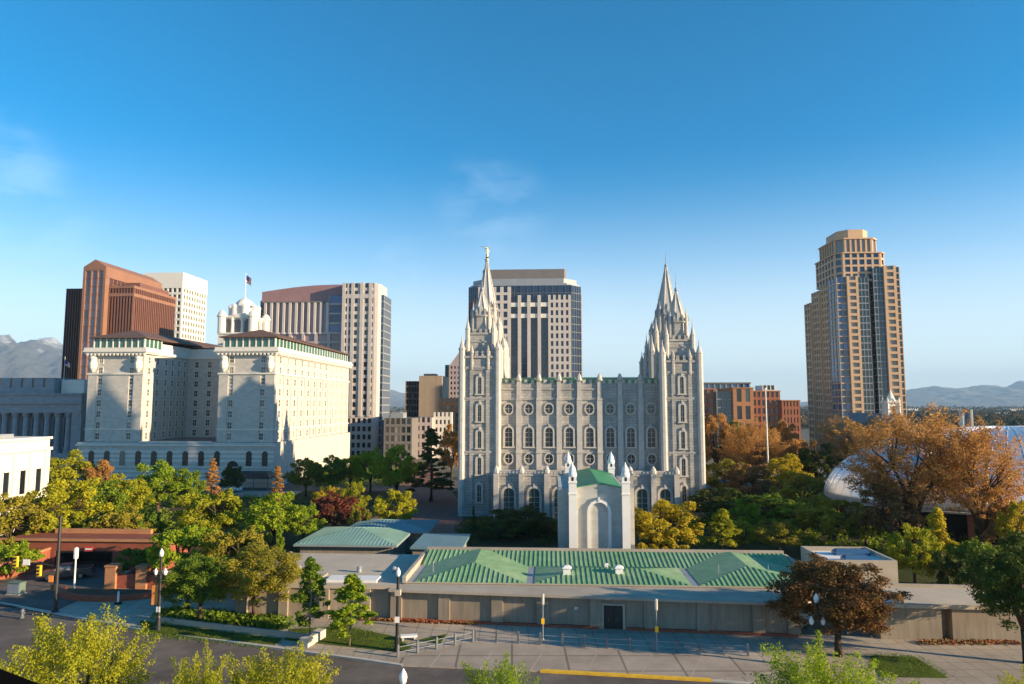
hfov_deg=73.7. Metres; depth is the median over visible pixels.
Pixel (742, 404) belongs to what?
brick building
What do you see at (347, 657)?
kerb
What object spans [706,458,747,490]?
garden tree
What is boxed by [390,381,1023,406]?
hazy mountains
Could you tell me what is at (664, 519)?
garden tree
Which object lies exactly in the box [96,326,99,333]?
window
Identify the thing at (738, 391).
window
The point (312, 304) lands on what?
window
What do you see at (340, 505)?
garden tree
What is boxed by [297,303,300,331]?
window
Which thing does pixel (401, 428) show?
office building
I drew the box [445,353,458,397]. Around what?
gabled tower
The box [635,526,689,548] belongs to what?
garden tree
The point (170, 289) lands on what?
window
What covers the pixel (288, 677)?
street tree
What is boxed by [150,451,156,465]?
window
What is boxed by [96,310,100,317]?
window
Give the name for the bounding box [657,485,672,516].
window
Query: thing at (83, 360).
window
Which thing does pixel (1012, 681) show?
street tree
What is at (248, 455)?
window
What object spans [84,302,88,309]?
window
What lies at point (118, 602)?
bollard
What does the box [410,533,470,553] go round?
shelter
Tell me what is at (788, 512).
garden tree
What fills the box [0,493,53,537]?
garden tree
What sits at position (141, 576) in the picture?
retaining wall
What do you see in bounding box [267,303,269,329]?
window
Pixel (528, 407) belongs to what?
window
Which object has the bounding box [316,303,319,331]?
window
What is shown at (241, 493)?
forecourt
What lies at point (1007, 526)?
garden tree
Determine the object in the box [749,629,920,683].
street tree
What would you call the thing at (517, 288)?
window
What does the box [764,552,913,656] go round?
street tree
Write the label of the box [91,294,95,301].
window
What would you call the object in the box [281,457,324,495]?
garden tree
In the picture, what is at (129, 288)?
window
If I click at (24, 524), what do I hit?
garden tree
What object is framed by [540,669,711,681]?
painted kerb
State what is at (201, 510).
garden tree
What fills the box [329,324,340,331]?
window
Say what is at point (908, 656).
grass
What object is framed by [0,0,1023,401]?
sky
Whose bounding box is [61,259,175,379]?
glass tower
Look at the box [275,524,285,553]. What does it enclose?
garden tree
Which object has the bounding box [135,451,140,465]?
window
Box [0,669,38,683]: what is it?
roof ledge
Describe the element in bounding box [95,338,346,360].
cornice
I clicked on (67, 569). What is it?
pickup truck
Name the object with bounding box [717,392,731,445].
window
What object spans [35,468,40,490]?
window
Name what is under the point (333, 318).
window
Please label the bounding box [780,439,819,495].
garden tree
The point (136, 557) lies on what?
garden tree
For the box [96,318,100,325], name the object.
window
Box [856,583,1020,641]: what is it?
gatehouse
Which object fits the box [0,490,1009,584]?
gardens
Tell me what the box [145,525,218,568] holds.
garden tree
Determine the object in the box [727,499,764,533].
garden tree
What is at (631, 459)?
window
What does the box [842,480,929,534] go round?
garden tree
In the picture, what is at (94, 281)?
window
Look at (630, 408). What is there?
window
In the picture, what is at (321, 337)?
window
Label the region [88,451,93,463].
window
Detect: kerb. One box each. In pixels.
[0,602,764,683]
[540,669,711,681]
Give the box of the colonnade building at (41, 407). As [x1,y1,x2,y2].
[0,378,87,478]
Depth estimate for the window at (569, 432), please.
161.09 m
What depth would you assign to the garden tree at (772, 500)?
138.03 m
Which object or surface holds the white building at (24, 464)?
on the gardens
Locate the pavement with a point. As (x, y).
(970, 663)
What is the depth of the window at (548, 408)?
162.00 m
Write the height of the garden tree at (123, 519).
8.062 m
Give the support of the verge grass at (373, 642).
on the pavement
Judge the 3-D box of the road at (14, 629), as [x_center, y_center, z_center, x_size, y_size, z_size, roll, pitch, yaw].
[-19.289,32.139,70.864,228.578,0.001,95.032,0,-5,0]
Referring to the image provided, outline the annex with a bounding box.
[399,546,825,626]
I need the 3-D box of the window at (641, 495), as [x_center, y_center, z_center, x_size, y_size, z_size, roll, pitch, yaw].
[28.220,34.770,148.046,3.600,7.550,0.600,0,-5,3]
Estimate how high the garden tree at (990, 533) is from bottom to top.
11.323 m
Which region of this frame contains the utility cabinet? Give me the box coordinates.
[5,580,26,595]
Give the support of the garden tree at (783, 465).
on the gardens
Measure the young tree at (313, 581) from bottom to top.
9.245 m
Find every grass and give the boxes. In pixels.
[129,618,280,648]
[140,621,947,677]
[282,624,415,651]
[862,651,956,680]
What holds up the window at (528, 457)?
in the temple
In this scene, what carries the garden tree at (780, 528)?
on the gardens
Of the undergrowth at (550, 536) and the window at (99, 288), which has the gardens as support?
the undergrowth at (550, 536)
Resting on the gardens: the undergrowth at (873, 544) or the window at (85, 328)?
the undergrowth at (873, 544)
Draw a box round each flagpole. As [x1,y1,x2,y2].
[63,361,69,389]
[245,275,251,296]
[764,388,768,496]
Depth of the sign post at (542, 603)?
73.61 m
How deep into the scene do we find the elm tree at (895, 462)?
116.69 m
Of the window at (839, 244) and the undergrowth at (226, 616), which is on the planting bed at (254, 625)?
the undergrowth at (226, 616)
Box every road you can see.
[0,561,110,609]
[0,605,729,683]
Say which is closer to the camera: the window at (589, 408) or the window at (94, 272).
the window at (589, 408)
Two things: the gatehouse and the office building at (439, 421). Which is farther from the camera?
the office building at (439, 421)
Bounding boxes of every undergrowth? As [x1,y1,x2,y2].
[49,483,306,544]
[150,605,296,629]
[296,467,415,486]
[454,518,557,545]
[642,487,1006,557]
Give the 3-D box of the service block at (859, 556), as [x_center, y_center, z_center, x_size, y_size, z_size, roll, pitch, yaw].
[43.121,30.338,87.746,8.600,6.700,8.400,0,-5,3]
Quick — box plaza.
[373,462,462,533]
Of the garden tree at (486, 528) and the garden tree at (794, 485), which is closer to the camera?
the garden tree at (486, 528)
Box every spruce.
[200,458,221,505]
[268,466,289,501]
[405,428,454,500]
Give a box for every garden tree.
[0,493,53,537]
[0,514,21,537]
[0,536,14,559]
[0,539,45,578]
[2,522,45,537]
[19,477,115,528]
[22,510,86,534]
[48,449,103,491]
[81,459,119,498]
[81,479,134,513]
[85,511,120,528]
[86,505,156,531]
[103,473,156,510]
[115,547,147,573]
[121,507,171,532]
[129,458,195,516]
[134,544,171,573]
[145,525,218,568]
[171,470,206,499]
[172,488,246,530]
[199,525,267,587]
[218,466,246,487]
[234,491,306,546]
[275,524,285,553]
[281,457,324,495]
[284,503,327,538]
[310,485,339,523]
[310,490,363,526]
[314,454,352,486]
[333,454,364,491]
[339,481,371,521]
[345,505,371,525]
[351,446,384,493]
[367,444,422,497]
[372,489,418,518]
[438,423,457,486]
[477,505,557,534]
[477,518,520,540]
[634,499,704,545]
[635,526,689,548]
[682,487,759,515]
[704,413,736,484]
[705,508,741,549]
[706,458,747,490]
[713,417,789,486]
[720,463,782,500]
[721,420,759,485]
[722,519,761,549]
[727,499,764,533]
[729,493,796,528]
[752,520,810,549]
[760,418,797,488]
[761,453,813,494]
[765,502,834,538]
[769,473,826,503]
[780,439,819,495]
[793,494,870,543]
[795,443,842,482]
[840,513,896,546]
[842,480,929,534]
[883,523,944,583]
[921,507,958,569]
[923,550,981,584]
[944,539,998,584]
[974,494,1023,542]
[994,499,1023,550]
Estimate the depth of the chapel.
110.11 m
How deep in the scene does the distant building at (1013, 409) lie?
2389.00 m
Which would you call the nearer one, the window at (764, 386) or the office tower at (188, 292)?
the window at (764, 386)
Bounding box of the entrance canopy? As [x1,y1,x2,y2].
[223,471,275,490]
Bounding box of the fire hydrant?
[19,609,24,618]
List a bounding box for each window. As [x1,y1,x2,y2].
[2,472,8,493]
[19,470,25,494]
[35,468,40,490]
[63,288,132,378]
[81,358,85,365]
[81,366,84,373]
[82,334,86,341]
[82,342,86,349]
[83,318,87,325]
[83,326,87,333]
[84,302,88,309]
[84,310,88,317]
[85,287,89,293]
[86,271,90,277]
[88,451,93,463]
[89,326,93,333]
[90,310,94,317]
[90,318,93,325]
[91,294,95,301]
[91,302,94,309]
[92,271,96,277]
[92,279,96,285]
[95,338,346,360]
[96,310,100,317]
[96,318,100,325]
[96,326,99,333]
[97,294,101,301]
[97,302,101,309]
[98,279,102,285]
[98,286,102,293]
[104,451,109,460]
[119,451,124,464]
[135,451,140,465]
[145,357,211,438]
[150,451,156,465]
[164,288,204,340]
[166,451,172,465]
[182,451,187,465]
[198,451,203,465]
[214,451,219,465]
[246,451,251,465]
[262,451,267,465]
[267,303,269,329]
[273,303,276,331]
[279,303,282,331]
[285,303,288,331]
[291,303,294,331]
[292,334,301,339]
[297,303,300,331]
[304,303,307,331]
[305,334,313,340]
[310,303,313,331]
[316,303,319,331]
[318,334,326,340]
[322,303,325,331]
[329,315,341,321]
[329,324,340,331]
[330,295,341,302]
[330,305,341,312]
[330,366,345,431]
[331,334,339,340]
[331,343,339,350]
[345,283,373,455]
[379,295,390,454]
[469,285,580,377]
[501,484,515,509]
[502,424,514,447]
[503,403,513,414]
[503,452,513,464]
[515,286,520,292]
[515,293,520,300]
[523,424,534,447]
[524,403,533,414]
[524,453,533,464]
[527,484,541,517]
[543,424,554,447]
[544,403,553,414]
[544,453,554,464]
[552,487,557,518]
[563,424,575,447]
[564,403,574,414]
[564,453,574,463]
[584,403,594,414]
[584,424,595,447]
[585,453,594,464]
[604,424,616,447]
[605,403,614,414]
[605,453,615,463]
[625,403,635,414]
[625,424,637,447]
[626,453,636,464]
[634,485,649,513]
[645,403,655,414]
[645,424,657,447]
[646,453,656,464]
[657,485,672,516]
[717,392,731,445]
[736,389,740,401]
[737,406,741,418]
[745,389,749,401]
[745,406,749,418]
[757,385,798,444]
[806,239,898,450]
[817,253,882,419]
[858,267,905,414]
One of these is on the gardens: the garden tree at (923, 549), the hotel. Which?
the garden tree at (923, 549)
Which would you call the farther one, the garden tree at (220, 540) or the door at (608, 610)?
the garden tree at (220, 540)
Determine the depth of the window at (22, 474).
139.28 m
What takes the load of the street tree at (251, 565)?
on the pavement
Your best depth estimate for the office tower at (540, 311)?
331.20 m
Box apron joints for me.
[430,652,701,676]
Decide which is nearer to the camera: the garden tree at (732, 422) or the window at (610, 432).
the window at (610, 432)
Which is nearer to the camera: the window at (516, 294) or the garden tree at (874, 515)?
the garden tree at (874, 515)
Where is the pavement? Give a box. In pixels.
[42,570,1023,683]
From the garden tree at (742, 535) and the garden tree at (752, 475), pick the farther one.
the garden tree at (752, 475)
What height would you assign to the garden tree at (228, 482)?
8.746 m
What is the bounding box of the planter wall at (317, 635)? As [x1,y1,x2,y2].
[161,617,325,647]
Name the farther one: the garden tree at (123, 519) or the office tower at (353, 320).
the office tower at (353, 320)
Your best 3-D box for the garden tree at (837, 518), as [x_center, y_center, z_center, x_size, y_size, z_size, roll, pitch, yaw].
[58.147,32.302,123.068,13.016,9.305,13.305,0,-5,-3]
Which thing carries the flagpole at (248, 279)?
on the hotel
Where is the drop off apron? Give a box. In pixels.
[381,642,793,678]
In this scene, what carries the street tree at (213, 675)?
on the road at (14, 629)
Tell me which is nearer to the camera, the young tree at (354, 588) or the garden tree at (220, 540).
the young tree at (354, 588)
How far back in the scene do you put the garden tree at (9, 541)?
104.23 m
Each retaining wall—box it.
[0,547,50,578]
[104,563,165,588]
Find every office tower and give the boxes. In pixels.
[144,272,207,342]
[260,282,390,455]
[468,269,581,377]
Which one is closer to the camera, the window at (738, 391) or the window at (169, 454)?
the window at (169, 454)
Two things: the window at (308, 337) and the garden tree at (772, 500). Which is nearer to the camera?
the garden tree at (772, 500)
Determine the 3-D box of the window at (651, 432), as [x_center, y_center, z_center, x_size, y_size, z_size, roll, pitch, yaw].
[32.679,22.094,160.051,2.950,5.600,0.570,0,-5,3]
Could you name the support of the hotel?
on the ground at (805, 437)
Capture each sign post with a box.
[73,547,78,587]
[541,594,543,641]
[654,599,657,650]
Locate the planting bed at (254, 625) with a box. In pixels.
[167,615,282,629]
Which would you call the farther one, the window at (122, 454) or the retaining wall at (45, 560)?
the window at (122, 454)
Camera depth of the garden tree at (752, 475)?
166.15 m
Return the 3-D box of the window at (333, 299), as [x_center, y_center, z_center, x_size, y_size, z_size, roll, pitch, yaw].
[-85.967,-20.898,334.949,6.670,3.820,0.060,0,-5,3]
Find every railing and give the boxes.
[397,630,473,656]
[474,629,748,655]
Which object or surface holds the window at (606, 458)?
in the temple
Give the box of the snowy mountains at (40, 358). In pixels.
[0,334,62,377]
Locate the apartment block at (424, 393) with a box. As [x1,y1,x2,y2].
[405,374,447,416]
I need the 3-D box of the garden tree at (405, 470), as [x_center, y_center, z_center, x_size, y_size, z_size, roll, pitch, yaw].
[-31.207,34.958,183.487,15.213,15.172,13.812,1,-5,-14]
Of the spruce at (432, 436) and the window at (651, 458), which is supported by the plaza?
the spruce at (432, 436)
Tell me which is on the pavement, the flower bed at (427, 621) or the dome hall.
the flower bed at (427, 621)
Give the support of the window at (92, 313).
in the glass tower at (106, 298)
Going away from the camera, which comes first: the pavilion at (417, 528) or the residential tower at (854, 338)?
the pavilion at (417, 528)
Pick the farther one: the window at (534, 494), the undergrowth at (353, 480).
the undergrowth at (353, 480)
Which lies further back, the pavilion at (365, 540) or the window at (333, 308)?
the window at (333, 308)
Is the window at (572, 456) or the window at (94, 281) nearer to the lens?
the window at (572, 456)
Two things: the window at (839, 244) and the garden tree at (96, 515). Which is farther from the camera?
the window at (839, 244)
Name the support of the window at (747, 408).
in the brick building at (742, 404)
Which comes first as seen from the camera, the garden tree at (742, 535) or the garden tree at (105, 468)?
the garden tree at (742, 535)
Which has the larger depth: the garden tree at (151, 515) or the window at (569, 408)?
the window at (569, 408)
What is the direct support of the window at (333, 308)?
in the office tower at (353, 320)
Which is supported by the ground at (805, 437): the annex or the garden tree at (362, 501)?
the annex
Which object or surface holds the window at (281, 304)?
in the office tower at (353, 320)
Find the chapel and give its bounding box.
[557,452,634,548]
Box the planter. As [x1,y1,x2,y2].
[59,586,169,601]
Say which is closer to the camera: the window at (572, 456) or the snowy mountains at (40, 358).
the window at (572, 456)
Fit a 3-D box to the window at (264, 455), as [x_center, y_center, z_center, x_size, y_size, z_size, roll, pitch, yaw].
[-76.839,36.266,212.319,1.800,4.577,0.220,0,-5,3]
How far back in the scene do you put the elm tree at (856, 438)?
186.14 m
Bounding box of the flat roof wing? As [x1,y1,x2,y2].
[233,551,420,618]
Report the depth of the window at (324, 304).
334.69 m
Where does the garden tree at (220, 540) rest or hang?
on the pavement
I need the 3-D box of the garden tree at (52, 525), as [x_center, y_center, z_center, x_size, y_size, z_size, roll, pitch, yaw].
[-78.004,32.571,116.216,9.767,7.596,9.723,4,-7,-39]
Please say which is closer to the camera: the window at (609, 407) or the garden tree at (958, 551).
the garden tree at (958, 551)
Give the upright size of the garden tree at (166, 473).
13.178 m
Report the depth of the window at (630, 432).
160.31 m
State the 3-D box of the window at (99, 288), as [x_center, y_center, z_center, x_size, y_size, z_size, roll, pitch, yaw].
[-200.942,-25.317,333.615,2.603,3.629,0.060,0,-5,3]
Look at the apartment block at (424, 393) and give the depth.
398.81 m
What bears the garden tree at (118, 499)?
on the gardens
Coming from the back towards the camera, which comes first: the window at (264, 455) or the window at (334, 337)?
the window at (334, 337)
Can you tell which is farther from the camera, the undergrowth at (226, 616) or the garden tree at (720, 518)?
the garden tree at (720, 518)
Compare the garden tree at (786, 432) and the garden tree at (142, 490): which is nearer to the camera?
the garden tree at (142, 490)
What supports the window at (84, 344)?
in the glass tower at (106, 298)
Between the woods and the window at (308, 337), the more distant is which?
the woods
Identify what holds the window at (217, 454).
in the hotel
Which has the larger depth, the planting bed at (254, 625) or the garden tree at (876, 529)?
the garden tree at (876, 529)
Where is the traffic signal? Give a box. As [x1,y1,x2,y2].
[13,514,61,612]
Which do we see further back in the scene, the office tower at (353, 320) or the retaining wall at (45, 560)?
the office tower at (353, 320)
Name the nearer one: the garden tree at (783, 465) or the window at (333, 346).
the garden tree at (783, 465)
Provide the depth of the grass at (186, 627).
75.66 m
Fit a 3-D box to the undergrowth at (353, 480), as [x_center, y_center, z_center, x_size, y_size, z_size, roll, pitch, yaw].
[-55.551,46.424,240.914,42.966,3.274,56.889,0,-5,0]
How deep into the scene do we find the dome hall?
135.18 m
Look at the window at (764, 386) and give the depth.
331.11 m
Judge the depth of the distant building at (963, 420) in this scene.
692.68 m
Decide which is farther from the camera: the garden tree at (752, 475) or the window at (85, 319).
the window at (85, 319)
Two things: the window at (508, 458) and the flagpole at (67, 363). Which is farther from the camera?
the flagpole at (67, 363)
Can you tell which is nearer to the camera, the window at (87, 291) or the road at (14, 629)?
the road at (14, 629)
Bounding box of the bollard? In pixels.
[114,591,121,604]
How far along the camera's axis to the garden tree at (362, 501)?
148.81 m
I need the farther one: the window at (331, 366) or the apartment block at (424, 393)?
the apartment block at (424, 393)
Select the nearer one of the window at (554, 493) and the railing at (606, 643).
the railing at (606, 643)
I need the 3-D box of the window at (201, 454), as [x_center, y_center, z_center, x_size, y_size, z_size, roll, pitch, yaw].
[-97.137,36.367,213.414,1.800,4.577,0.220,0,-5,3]
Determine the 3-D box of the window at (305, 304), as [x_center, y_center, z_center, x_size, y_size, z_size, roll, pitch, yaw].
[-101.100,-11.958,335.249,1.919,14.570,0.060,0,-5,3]
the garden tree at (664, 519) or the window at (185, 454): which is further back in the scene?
the window at (185, 454)
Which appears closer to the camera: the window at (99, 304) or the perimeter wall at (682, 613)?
the perimeter wall at (682, 613)
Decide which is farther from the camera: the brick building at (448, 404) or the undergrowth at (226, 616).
the brick building at (448, 404)
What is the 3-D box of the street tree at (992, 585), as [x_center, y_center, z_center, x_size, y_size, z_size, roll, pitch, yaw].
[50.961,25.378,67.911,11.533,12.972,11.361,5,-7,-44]
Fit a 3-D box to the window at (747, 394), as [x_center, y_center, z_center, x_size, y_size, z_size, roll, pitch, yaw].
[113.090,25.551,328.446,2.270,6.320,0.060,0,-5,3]
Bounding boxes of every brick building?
[439,398,458,431]
[704,385,800,452]
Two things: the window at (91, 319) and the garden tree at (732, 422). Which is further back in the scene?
the window at (91, 319)
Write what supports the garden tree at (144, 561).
on the gardens
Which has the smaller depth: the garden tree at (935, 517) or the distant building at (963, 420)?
the garden tree at (935, 517)
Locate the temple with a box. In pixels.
[458,246,706,523]
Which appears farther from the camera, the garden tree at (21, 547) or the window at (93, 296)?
the window at (93, 296)
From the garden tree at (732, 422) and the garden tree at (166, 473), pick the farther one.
the garden tree at (732, 422)
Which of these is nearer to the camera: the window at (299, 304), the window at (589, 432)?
the window at (589, 432)
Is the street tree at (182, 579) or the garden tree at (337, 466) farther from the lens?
the garden tree at (337, 466)
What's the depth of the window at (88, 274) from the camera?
334.69 m
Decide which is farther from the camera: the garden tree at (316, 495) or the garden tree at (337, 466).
the garden tree at (337, 466)
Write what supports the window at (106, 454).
in the hotel
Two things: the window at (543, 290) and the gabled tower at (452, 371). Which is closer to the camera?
the window at (543, 290)
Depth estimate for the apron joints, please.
67.54 m
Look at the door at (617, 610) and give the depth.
77.71 m
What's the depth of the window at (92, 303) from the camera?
333.06 m
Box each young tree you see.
[289,556,330,634]
[323,573,377,645]
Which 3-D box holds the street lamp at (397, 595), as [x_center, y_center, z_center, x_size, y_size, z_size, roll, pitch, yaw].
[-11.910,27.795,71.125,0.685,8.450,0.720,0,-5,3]
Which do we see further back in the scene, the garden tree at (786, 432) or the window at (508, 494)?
the garden tree at (786, 432)
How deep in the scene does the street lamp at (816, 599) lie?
66.46 m
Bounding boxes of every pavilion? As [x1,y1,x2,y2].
[293,527,411,553]
[349,519,439,551]
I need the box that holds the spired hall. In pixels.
[824,390,914,475]
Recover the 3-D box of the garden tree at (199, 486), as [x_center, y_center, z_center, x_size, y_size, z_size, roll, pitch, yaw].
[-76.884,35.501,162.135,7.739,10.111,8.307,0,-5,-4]
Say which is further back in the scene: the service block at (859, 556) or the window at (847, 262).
the window at (847, 262)
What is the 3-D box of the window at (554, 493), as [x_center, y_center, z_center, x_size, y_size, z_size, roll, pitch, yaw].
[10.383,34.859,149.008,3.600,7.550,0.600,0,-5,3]
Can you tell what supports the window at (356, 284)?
in the office tower at (353, 320)
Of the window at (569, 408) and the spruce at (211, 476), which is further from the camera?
the spruce at (211, 476)
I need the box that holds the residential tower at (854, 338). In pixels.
[804,229,906,451]
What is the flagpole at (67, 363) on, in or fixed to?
on the colonnade building at (41, 407)
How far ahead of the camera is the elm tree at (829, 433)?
201.43 m
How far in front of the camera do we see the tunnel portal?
106.87 m
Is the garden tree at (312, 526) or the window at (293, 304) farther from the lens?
the window at (293, 304)
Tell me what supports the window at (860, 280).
in the residential tower at (854, 338)
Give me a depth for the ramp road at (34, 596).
95.85 m
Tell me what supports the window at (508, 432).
in the temple
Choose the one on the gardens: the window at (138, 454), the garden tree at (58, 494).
the garden tree at (58, 494)
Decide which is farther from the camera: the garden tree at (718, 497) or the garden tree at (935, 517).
the garden tree at (718, 497)
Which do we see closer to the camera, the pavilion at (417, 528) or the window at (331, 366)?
the pavilion at (417, 528)
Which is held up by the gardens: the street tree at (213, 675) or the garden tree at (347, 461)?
the garden tree at (347, 461)
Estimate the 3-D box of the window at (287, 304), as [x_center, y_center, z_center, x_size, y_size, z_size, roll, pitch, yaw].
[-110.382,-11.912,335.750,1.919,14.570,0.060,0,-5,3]
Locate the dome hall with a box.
[818,426,1023,541]
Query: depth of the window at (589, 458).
160.43 m
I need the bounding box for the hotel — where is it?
[75,297,352,487]
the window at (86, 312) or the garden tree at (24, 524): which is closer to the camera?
the garden tree at (24, 524)
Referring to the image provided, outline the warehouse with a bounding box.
[703,382,750,391]
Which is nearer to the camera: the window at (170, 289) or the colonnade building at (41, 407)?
the colonnade building at (41, 407)
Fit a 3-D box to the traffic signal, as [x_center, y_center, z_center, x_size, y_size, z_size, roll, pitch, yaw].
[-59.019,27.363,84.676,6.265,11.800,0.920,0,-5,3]
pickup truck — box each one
[37,562,95,580]
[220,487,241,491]
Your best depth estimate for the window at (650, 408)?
160.72 m
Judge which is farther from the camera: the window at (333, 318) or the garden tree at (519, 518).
the window at (333, 318)
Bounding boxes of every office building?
[383,412,419,459]
[410,412,454,458]
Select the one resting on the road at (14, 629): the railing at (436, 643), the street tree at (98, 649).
the street tree at (98, 649)
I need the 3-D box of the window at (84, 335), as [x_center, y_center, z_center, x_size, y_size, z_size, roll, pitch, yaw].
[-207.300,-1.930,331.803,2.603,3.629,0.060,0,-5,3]
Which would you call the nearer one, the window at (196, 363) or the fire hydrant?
the fire hydrant
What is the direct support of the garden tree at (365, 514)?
on the gardens
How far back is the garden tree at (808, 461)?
185.78 m
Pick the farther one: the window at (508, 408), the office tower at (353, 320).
the office tower at (353, 320)
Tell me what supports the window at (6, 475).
in the white building at (24, 464)
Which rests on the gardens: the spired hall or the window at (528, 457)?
the spired hall
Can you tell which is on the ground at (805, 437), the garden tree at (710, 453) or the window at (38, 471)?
the garden tree at (710, 453)
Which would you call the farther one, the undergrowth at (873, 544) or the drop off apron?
the undergrowth at (873, 544)
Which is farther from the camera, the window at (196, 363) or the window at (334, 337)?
the window at (334, 337)
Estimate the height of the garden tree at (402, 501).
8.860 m
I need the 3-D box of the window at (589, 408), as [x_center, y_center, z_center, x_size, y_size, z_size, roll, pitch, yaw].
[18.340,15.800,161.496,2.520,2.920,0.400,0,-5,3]
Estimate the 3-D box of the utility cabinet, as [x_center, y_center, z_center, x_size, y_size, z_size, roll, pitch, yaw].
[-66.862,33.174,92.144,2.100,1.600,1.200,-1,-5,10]
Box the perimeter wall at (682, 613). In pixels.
[388,586,801,636]
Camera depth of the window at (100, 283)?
333.95 m
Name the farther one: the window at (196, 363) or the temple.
the window at (196, 363)
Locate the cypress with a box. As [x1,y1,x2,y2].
[470,506,477,529]
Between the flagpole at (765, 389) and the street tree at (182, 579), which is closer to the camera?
the street tree at (182, 579)
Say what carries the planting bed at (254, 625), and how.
on the pavement
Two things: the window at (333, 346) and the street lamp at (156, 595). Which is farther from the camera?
the window at (333, 346)
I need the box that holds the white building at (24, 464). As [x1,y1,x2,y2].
[0,434,52,535]
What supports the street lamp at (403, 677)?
on the road at (14, 629)
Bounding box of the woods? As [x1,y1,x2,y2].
[389,405,1023,427]
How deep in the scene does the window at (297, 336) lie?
334.60 m
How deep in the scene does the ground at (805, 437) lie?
248.09 m
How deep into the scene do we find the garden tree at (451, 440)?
210.75 m
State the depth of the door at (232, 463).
212.58 m
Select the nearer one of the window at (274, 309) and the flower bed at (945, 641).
the flower bed at (945, 641)
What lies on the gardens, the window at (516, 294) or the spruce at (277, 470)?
the spruce at (277, 470)
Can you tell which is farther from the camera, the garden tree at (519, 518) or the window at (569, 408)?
the window at (569, 408)
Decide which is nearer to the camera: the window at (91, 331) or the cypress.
the cypress
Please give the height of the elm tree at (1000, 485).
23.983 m
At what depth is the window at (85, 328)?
332.16 m
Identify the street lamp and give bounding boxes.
[151,548,166,630]
[393,567,400,651]
[399,668,406,683]
[809,593,824,666]
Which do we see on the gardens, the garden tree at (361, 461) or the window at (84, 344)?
the garden tree at (361, 461)
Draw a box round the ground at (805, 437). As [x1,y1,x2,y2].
[310,407,1023,639]
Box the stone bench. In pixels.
[401,634,417,640]
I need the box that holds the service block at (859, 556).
[801,546,897,613]
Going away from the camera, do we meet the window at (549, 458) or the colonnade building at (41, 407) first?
the window at (549, 458)
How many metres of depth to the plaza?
172.12 m
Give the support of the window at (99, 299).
in the glass tower at (106, 298)
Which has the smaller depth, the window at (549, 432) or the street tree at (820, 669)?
the street tree at (820, 669)
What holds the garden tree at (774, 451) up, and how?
on the gardens
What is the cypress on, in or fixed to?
on the gardens
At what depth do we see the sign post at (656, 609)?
70.94 m
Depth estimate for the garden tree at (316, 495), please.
147.18 m
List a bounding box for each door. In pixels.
[227,461,237,486]
[604,605,612,628]
[613,606,622,628]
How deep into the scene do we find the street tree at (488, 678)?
44.36 m
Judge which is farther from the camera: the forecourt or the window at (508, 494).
the forecourt
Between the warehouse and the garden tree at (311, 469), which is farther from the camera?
the warehouse
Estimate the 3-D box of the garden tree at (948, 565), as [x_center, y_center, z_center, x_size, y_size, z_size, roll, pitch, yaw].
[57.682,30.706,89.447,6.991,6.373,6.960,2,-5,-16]
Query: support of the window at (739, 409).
in the brick building at (742, 404)
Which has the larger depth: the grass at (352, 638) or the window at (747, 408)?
the window at (747, 408)
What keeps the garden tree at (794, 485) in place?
on the gardens
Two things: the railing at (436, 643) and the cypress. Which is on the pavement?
the railing at (436, 643)
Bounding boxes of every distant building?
[938,408,960,410]
[959,409,973,426]
[1003,408,1022,410]
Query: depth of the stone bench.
73.87 m
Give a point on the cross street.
(290, 486)
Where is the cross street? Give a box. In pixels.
[70,481,813,492]
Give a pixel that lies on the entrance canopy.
(253, 475)
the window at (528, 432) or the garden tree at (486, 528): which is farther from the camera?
the window at (528, 432)
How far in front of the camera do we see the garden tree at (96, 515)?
119.88 m
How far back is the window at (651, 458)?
159.65 m
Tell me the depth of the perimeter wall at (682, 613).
77.99 m
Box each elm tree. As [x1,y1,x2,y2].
[815,412,879,459]
[833,401,1010,543]
[850,421,889,452]
[922,415,1023,560]
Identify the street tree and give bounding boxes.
[0,603,162,683]
[155,552,235,620]
[160,639,244,683]
[207,542,303,615]
[220,640,340,683]
[460,649,539,683]
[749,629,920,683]
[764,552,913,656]
[954,530,1023,662]
[997,664,1023,683]
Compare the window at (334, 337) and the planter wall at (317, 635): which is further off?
the window at (334, 337)
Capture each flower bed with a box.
[358,617,478,624]
[915,638,1020,645]
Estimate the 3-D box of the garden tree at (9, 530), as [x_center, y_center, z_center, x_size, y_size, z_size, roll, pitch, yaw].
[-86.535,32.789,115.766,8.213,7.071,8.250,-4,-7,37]
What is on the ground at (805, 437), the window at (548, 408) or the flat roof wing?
the flat roof wing
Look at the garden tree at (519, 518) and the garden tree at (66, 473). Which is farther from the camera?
the garden tree at (66, 473)
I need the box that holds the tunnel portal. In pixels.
[0,528,187,569]
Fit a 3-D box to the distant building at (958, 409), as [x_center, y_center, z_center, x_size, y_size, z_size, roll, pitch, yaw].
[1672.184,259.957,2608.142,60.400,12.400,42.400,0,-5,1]
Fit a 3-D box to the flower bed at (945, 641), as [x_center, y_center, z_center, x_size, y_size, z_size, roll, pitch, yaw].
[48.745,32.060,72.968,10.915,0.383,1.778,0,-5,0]
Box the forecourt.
[168,490,301,496]
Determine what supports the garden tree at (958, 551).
on the gardens
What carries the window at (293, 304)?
in the office tower at (353, 320)
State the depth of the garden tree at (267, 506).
121.39 m
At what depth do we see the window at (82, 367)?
330.38 m

